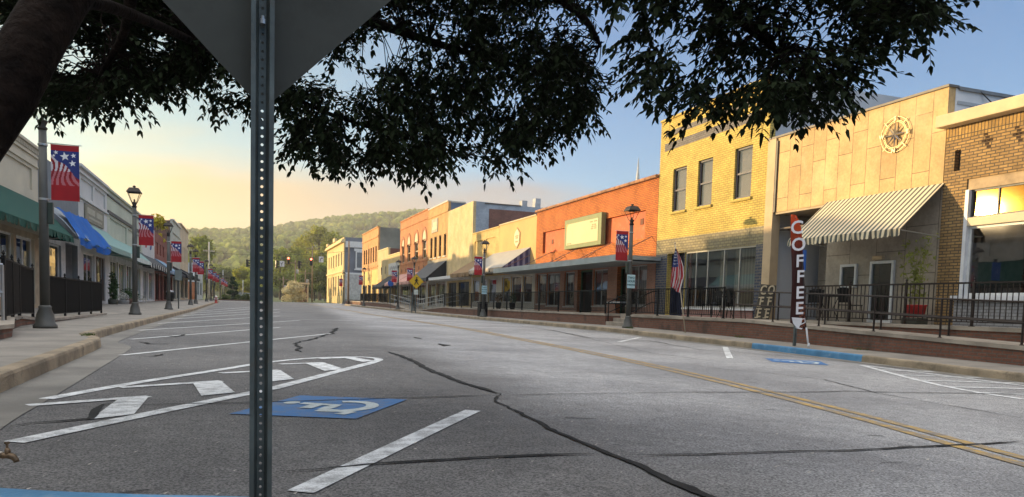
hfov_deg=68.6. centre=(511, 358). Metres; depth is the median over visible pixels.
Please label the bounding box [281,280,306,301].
flowering bush
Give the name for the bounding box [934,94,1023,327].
shop building
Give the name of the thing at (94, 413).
crack seal
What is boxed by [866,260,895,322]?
door
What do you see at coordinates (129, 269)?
window
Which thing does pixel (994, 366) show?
pavement
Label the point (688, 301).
railing
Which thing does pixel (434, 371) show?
crack seal
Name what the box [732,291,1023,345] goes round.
handrail
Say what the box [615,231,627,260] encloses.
flag banner
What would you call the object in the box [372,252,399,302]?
shop building
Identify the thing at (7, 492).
painted kerb
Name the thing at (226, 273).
tree
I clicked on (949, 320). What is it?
handrail
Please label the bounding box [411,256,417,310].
street lamp
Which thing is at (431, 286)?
window
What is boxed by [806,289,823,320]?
patio chair
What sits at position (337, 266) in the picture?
corner building
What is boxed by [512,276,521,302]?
window
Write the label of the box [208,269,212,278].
flag banner
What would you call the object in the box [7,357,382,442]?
road marking
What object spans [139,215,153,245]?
flag banner
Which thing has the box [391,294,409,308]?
handrail
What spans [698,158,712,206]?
window
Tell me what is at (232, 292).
conifer
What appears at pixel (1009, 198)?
window
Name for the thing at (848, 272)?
window
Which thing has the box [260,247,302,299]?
tree
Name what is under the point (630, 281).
parking sign
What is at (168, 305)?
street lamp
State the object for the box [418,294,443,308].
handrail
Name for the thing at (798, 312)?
feather flag
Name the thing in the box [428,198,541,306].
brick building
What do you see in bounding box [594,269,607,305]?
window
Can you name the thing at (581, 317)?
raised walk
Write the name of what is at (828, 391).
crack seal
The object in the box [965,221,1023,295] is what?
window
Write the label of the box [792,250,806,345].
sign post
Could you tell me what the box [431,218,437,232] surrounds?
wall sign
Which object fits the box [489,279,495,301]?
window
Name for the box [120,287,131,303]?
potted plant
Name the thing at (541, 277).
window
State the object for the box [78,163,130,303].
shop building
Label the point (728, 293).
patio chair
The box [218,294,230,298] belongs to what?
shrub
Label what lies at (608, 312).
handrail
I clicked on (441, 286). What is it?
window
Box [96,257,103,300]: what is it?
window
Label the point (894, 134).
compass emblem
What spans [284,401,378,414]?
road marking
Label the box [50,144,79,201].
flag banner
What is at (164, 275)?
window
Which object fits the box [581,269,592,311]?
door
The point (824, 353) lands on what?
painted kerb
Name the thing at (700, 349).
crack seal
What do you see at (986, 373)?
kerb
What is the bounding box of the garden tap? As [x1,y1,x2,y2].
[0,441,19,462]
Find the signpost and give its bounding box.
[175,269,181,308]
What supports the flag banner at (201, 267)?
attached to the street lamp at (196, 279)
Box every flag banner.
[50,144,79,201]
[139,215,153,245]
[171,241,181,261]
[192,258,199,271]
[197,261,203,273]
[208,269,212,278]
[212,272,216,280]
[359,276,362,284]
[392,270,396,281]
[407,268,412,280]
[474,257,481,274]
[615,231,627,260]
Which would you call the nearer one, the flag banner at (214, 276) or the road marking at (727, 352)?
the road marking at (727, 352)
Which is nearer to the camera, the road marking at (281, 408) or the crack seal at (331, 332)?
the road marking at (281, 408)
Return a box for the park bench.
[606,295,632,313]
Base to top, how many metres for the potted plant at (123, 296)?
0.850 m
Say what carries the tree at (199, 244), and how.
on the ground
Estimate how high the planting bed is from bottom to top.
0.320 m
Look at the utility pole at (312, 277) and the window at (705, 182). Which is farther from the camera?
the utility pole at (312, 277)
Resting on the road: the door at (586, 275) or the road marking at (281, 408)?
the road marking at (281, 408)
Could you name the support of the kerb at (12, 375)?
on the road
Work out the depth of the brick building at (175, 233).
82.53 m
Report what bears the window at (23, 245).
in the shop building at (19, 218)
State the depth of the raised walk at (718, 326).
24.65 m
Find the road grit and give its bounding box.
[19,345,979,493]
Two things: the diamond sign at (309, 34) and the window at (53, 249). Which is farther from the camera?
the window at (53, 249)
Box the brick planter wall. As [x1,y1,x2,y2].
[0,313,106,339]
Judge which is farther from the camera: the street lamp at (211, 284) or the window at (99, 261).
the street lamp at (211, 284)
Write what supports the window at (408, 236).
in the brick building at (413, 235)
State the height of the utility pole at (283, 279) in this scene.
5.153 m
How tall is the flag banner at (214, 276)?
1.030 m
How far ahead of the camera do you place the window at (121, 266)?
46.81 m
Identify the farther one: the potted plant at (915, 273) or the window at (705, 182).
the window at (705, 182)
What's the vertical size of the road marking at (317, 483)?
0.006 m
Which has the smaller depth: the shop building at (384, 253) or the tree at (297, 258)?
the shop building at (384, 253)
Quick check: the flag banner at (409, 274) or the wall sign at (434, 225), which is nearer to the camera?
the flag banner at (409, 274)
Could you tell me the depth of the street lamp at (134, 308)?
25.80 m
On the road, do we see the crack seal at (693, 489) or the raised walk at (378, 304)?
the crack seal at (693, 489)
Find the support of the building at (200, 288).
on the ground
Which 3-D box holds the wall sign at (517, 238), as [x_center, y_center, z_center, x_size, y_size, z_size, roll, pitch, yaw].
[0.309,-7.549,46.980,0.053,1.320,1.052,0,4,-20]
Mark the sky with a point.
(186, 172)
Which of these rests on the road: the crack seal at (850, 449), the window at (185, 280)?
the crack seal at (850, 449)
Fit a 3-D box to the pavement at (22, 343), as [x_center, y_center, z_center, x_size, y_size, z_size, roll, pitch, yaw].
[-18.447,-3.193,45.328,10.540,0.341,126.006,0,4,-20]
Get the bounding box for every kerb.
[0,300,218,392]
[0,488,241,496]
[344,304,1023,381]
[752,343,862,361]
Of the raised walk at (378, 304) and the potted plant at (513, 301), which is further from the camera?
the raised walk at (378, 304)
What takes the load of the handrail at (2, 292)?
attached to the railing at (19, 286)
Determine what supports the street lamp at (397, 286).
on the pavement at (994, 366)
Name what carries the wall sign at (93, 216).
attached to the shop building at (93, 264)
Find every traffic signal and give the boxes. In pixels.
[246,255,249,266]
[275,255,278,267]
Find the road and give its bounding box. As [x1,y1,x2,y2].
[0,300,1023,496]
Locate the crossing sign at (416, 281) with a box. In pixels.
[409,274,422,312]
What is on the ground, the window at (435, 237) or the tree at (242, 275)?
the tree at (242, 275)
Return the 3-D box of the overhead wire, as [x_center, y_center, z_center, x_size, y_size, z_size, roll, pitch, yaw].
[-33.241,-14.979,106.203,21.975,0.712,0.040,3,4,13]
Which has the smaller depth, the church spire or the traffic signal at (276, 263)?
the traffic signal at (276, 263)
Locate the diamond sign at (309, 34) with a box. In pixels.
[162,0,390,103]
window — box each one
[0,231,10,296]
[16,235,31,267]
[49,243,58,276]
[83,253,92,280]
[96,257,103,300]
[110,261,116,297]
[119,263,124,299]
[127,265,131,298]
[137,268,138,297]
[143,270,146,299]
[149,272,152,299]
[156,273,157,299]
[164,275,165,299]
[173,277,174,298]
[181,278,182,297]
[184,279,186,297]
[354,248,361,269]
[401,237,404,262]
[401,285,409,303]
[406,233,410,261]
[414,230,418,259]
[417,284,424,303]
[421,227,426,257]
[429,283,435,305]
[435,237,436,256]
[437,283,444,304]
[449,282,456,306]
[459,282,468,305]
[474,280,478,301]
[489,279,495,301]
[503,277,509,301]
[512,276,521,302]
[523,275,531,302]
[538,274,546,303]
[547,273,559,305]
[565,272,574,304]
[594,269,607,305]
[631,265,646,305]
[673,166,686,211]
[684,245,755,308]
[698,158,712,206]
[735,145,752,198]
[839,264,857,287]
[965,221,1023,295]
[970,182,1023,216]
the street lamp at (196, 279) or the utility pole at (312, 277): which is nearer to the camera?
the street lamp at (196, 279)
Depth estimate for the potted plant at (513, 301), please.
46.39 m
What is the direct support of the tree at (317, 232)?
on the ground
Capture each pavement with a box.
[0,299,214,366]
[349,304,1023,372]
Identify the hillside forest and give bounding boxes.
[187,207,542,298]
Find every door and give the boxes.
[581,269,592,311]
[620,267,626,313]
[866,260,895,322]
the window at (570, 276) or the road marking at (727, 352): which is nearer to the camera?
the road marking at (727, 352)
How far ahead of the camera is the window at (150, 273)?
61.59 m
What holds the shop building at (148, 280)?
on the ground
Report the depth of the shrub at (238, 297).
121.67 m
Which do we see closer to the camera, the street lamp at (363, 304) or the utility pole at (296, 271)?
the street lamp at (363, 304)
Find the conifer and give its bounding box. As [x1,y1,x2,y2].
[227,276,239,299]
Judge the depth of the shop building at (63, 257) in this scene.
30.81 m
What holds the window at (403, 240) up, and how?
in the brick building at (413, 235)
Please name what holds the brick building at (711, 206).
on the ground
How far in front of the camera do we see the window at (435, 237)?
67.38 m
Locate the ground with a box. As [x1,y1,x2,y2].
[199,296,338,303]
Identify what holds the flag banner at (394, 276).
attached to the street lamp at (397, 286)
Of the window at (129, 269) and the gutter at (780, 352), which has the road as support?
the gutter at (780, 352)
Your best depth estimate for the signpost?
40.99 m
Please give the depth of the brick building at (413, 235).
75.22 m
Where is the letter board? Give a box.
[754,284,775,319]
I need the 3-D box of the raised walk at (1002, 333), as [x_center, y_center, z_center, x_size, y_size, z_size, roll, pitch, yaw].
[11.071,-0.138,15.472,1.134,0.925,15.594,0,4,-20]
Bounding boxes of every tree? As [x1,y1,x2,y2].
[0,0,981,204]
[188,234,218,284]
[203,263,224,296]
[203,266,235,295]
[231,267,249,292]
[260,247,279,287]
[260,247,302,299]
[274,246,309,281]
[290,236,326,273]
[298,225,331,299]
[298,266,326,300]
[310,263,326,300]
[313,231,343,265]
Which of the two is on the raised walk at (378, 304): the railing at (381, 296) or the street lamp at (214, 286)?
the railing at (381, 296)
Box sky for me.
[0,0,1023,228]
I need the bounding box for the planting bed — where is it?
[218,299,249,300]
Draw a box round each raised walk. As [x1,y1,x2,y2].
[345,300,405,307]
[443,307,620,324]
[630,315,771,336]
[775,319,1023,342]
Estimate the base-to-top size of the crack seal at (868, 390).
0.080 m
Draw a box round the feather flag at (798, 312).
[790,214,809,346]
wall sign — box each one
[84,203,103,228]
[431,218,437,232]
[514,227,519,247]
[564,212,605,249]
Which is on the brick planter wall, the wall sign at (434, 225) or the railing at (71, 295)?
the railing at (71, 295)
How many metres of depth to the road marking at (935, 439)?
7.58 m
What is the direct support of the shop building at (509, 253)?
on the ground
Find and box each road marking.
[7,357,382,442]
[122,307,330,354]
[230,395,406,418]
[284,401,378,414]
[288,410,478,492]
[310,304,1023,465]
[618,337,1023,398]
[766,358,826,364]
[782,360,818,363]
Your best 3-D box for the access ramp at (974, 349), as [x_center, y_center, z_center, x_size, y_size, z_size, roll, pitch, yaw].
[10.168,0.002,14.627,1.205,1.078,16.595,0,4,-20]
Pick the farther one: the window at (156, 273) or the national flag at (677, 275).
the window at (156, 273)
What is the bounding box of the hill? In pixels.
[203,219,392,298]
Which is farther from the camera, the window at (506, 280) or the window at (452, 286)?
the window at (452, 286)
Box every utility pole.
[203,242,214,299]
[278,276,288,300]
[292,260,301,300]
[302,270,310,301]
[309,246,317,301]
[347,241,349,303]
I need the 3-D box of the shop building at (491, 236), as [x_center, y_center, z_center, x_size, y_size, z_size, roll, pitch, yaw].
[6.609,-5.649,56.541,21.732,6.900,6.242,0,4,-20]
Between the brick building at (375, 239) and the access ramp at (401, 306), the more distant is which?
the brick building at (375, 239)
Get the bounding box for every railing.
[0,250,34,319]
[50,273,101,315]
[360,293,387,302]
[443,290,606,313]
[631,287,725,317]
[805,277,1023,326]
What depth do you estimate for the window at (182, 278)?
94.43 m
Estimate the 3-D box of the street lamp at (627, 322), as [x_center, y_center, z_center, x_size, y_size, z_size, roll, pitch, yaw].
[4.026,-3.302,26.757,0.864,4.415,0.449,0,4,-20]
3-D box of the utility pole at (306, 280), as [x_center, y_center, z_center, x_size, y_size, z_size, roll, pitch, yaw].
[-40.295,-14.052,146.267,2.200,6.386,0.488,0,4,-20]
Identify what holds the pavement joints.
on the pavement at (22, 343)
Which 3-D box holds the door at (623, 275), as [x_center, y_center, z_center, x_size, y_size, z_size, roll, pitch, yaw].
[5.193,-3.107,34.172,0.080,2.140,0.900,0,4,-20]
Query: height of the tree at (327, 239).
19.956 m
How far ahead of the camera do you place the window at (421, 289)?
72.72 m
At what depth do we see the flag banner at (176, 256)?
37.70 m
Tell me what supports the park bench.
on the raised walk at (581, 317)
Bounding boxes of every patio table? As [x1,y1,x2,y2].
[716,296,735,317]
[817,295,838,320]
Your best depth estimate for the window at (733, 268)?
26.99 m
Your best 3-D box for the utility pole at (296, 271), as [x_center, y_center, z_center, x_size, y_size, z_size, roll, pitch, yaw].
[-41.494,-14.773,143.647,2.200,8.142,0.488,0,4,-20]
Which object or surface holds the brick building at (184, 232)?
on the ground
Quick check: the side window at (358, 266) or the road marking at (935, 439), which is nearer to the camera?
the road marking at (935, 439)
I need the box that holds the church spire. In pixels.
[636,157,639,179]
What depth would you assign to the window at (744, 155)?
26.05 m
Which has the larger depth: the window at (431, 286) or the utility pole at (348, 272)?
the utility pole at (348, 272)
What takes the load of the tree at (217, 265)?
on the ground
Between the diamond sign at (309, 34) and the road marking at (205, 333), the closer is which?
the diamond sign at (309, 34)
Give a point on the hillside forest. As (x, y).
(233, 243)
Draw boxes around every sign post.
[249,0,274,496]
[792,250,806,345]
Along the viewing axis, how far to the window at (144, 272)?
58.37 m
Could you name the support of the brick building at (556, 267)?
on the ground
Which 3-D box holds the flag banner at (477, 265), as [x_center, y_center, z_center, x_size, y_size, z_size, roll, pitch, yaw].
[-1.929,-5.301,42.871,0.470,1.030,0.027,0,4,-18]
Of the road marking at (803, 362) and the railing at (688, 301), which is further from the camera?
the railing at (688, 301)
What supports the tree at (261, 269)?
on the ground
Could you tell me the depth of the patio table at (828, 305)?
21.20 m
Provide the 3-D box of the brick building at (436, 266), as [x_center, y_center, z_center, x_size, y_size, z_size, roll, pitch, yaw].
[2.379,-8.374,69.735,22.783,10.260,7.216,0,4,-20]
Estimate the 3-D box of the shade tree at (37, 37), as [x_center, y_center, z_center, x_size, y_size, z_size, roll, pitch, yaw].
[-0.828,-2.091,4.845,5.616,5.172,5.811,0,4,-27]
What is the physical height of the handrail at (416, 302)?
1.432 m
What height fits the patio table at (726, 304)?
0.725 m
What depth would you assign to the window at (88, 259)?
36.76 m
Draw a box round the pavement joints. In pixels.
[18,314,134,347]
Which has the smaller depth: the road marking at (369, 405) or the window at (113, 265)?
the road marking at (369, 405)
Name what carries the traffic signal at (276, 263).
hanging from the overhead wire
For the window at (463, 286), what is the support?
in the brick building at (466, 221)
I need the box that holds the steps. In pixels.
[605,314,677,325]
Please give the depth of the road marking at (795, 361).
15.39 m
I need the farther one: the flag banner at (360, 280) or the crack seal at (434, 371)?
the flag banner at (360, 280)
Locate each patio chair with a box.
[701,291,722,317]
[726,290,745,318]
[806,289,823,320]
[836,287,862,321]
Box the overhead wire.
[210,251,346,254]
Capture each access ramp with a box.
[388,303,427,309]
[417,307,442,312]
[743,319,1023,365]
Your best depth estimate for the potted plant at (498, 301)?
48.96 m
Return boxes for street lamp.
[33,108,81,327]
[126,185,154,314]
[163,221,181,309]
[187,244,197,304]
[193,249,198,303]
[204,259,208,301]
[209,264,212,300]
[212,267,215,299]
[342,272,345,303]
[358,267,365,305]
[394,260,400,308]
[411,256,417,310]
[473,240,489,316]
[614,204,640,327]
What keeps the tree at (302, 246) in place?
on the ground
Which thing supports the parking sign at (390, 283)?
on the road
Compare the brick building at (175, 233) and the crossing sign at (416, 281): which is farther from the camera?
the brick building at (175, 233)
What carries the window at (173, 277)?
in the brick building at (175, 233)
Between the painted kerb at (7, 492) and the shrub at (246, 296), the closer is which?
the painted kerb at (7, 492)
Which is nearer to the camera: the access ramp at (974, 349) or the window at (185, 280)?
the access ramp at (974, 349)
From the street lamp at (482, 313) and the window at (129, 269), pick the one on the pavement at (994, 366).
the street lamp at (482, 313)
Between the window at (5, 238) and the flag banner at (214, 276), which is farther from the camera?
the flag banner at (214, 276)
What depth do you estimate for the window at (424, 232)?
71.17 m
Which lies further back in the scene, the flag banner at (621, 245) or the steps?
the steps
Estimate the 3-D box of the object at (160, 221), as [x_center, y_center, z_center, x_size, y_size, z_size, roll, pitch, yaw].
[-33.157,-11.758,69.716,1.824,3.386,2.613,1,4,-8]
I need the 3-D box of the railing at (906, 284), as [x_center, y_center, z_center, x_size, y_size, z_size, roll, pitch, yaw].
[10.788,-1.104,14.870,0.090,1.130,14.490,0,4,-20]
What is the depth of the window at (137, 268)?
54.45 m
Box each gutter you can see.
[0,301,221,428]
[345,305,1023,383]
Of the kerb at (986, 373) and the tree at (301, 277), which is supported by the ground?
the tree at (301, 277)
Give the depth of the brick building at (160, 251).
69.15 m
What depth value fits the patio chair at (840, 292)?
20.47 m
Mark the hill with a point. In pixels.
(219, 263)
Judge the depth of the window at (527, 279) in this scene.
45.58 m
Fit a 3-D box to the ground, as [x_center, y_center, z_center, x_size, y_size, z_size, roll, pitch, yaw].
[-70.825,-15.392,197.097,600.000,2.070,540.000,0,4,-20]
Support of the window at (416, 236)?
in the brick building at (413, 235)
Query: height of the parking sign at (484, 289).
0.480 m
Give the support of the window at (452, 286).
in the brick building at (466, 221)
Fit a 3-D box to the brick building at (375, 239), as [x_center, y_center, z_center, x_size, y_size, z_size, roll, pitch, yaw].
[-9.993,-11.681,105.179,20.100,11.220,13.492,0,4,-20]
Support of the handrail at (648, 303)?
on the steps
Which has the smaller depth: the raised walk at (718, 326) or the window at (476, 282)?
the raised walk at (718, 326)
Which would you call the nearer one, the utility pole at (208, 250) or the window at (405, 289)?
the window at (405, 289)
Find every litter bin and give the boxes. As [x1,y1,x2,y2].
[166,290,173,300]
[477,302,487,316]
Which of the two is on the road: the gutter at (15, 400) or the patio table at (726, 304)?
the gutter at (15, 400)
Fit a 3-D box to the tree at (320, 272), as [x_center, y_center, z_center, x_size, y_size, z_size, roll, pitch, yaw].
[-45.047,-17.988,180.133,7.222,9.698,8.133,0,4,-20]
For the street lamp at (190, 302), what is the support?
on the pavement at (22, 343)
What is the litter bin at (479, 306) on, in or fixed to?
on the pavement at (994, 366)
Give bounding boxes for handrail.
[0,263,4,319]
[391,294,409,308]
[402,295,423,308]
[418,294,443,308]
[432,296,459,307]
[607,291,637,320]
[633,291,659,310]
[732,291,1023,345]
[777,293,1021,335]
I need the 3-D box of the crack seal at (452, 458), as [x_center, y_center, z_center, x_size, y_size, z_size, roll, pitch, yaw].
[-0.329,0.528,3.890,1.713,0.009,0.074,0,4,-24]
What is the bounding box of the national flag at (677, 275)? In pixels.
[670,242,685,332]
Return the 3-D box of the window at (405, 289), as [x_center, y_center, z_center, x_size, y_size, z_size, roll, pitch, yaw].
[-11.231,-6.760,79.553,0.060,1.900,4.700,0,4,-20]
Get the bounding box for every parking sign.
[388,280,393,305]
[481,286,486,293]
[627,275,634,287]
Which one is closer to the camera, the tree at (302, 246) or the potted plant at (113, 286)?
the potted plant at (113, 286)
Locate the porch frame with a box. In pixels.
[298,282,309,301]
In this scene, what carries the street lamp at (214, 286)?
on the pavement at (22, 343)
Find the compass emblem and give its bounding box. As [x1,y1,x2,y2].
[879,116,909,152]
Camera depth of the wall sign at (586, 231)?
37.03 m
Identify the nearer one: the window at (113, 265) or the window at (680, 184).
the window at (680, 184)
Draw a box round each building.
[0,134,73,309]
[37,155,89,288]
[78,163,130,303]
[107,188,159,301]
[142,245,166,301]
[154,219,192,299]
[154,231,185,300]
[178,223,199,299]
[188,262,202,299]
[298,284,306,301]
[325,237,361,303]
[362,226,400,301]
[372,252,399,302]
[378,247,399,298]
[384,208,429,307]
[415,200,466,308]
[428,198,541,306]
[450,226,499,308]
[468,214,536,309]
[493,174,660,313]
[654,80,900,318]
[761,84,1014,324]
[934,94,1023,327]
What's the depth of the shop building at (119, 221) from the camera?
46.49 m
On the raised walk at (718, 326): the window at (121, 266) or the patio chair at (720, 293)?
the patio chair at (720, 293)
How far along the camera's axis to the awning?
30.95 m
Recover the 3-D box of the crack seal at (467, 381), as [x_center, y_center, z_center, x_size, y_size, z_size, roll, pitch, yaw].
[-0.248,0.184,10.114,7.884,0.178,12.396,0,4,-20]
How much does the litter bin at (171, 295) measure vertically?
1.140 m
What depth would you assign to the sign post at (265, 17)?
2.31 m
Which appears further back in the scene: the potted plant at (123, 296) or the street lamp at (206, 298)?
the street lamp at (206, 298)
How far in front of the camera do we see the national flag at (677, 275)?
24.28 m
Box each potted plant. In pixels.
[108,272,119,303]
[118,292,128,303]
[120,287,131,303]
[495,293,502,308]
[509,293,516,308]
[898,233,939,324]
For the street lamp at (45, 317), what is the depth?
13.99 m
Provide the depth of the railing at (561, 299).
38.11 m
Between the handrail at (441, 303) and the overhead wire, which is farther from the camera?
the overhead wire
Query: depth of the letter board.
23.90 m
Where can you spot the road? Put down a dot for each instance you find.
(172, 455)
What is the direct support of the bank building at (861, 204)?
on the ground
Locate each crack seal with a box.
[3,402,119,426]
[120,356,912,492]
[140,395,473,404]
[286,453,586,470]
[293,328,338,351]
[387,351,501,393]
[493,394,715,496]
[519,391,1023,394]
[538,328,916,369]
[648,441,1016,454]
[705,367,1007,415]
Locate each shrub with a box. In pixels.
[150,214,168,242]
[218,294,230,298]
[234,294,243,299]
[241,293,249,299]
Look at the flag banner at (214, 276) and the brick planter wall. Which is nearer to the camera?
the brick planter wall
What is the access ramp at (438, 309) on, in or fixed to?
on the pavement at (994, 366)
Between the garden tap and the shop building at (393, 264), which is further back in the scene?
the shop building at (393, 264)
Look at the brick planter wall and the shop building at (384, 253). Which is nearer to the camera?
the brick planter wall
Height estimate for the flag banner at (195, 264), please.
1.030 m
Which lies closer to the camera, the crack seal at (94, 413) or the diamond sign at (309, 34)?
the diamond sign at (309, 34)
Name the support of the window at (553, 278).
in the brick building at (556, 267)
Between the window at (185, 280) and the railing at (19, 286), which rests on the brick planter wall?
the railing at (19, 286)
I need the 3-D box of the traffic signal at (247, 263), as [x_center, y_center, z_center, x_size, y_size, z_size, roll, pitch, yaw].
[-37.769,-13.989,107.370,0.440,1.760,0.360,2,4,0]
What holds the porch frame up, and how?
on the ground
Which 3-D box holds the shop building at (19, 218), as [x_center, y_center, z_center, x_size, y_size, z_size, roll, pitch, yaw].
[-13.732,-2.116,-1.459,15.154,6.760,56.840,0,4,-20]

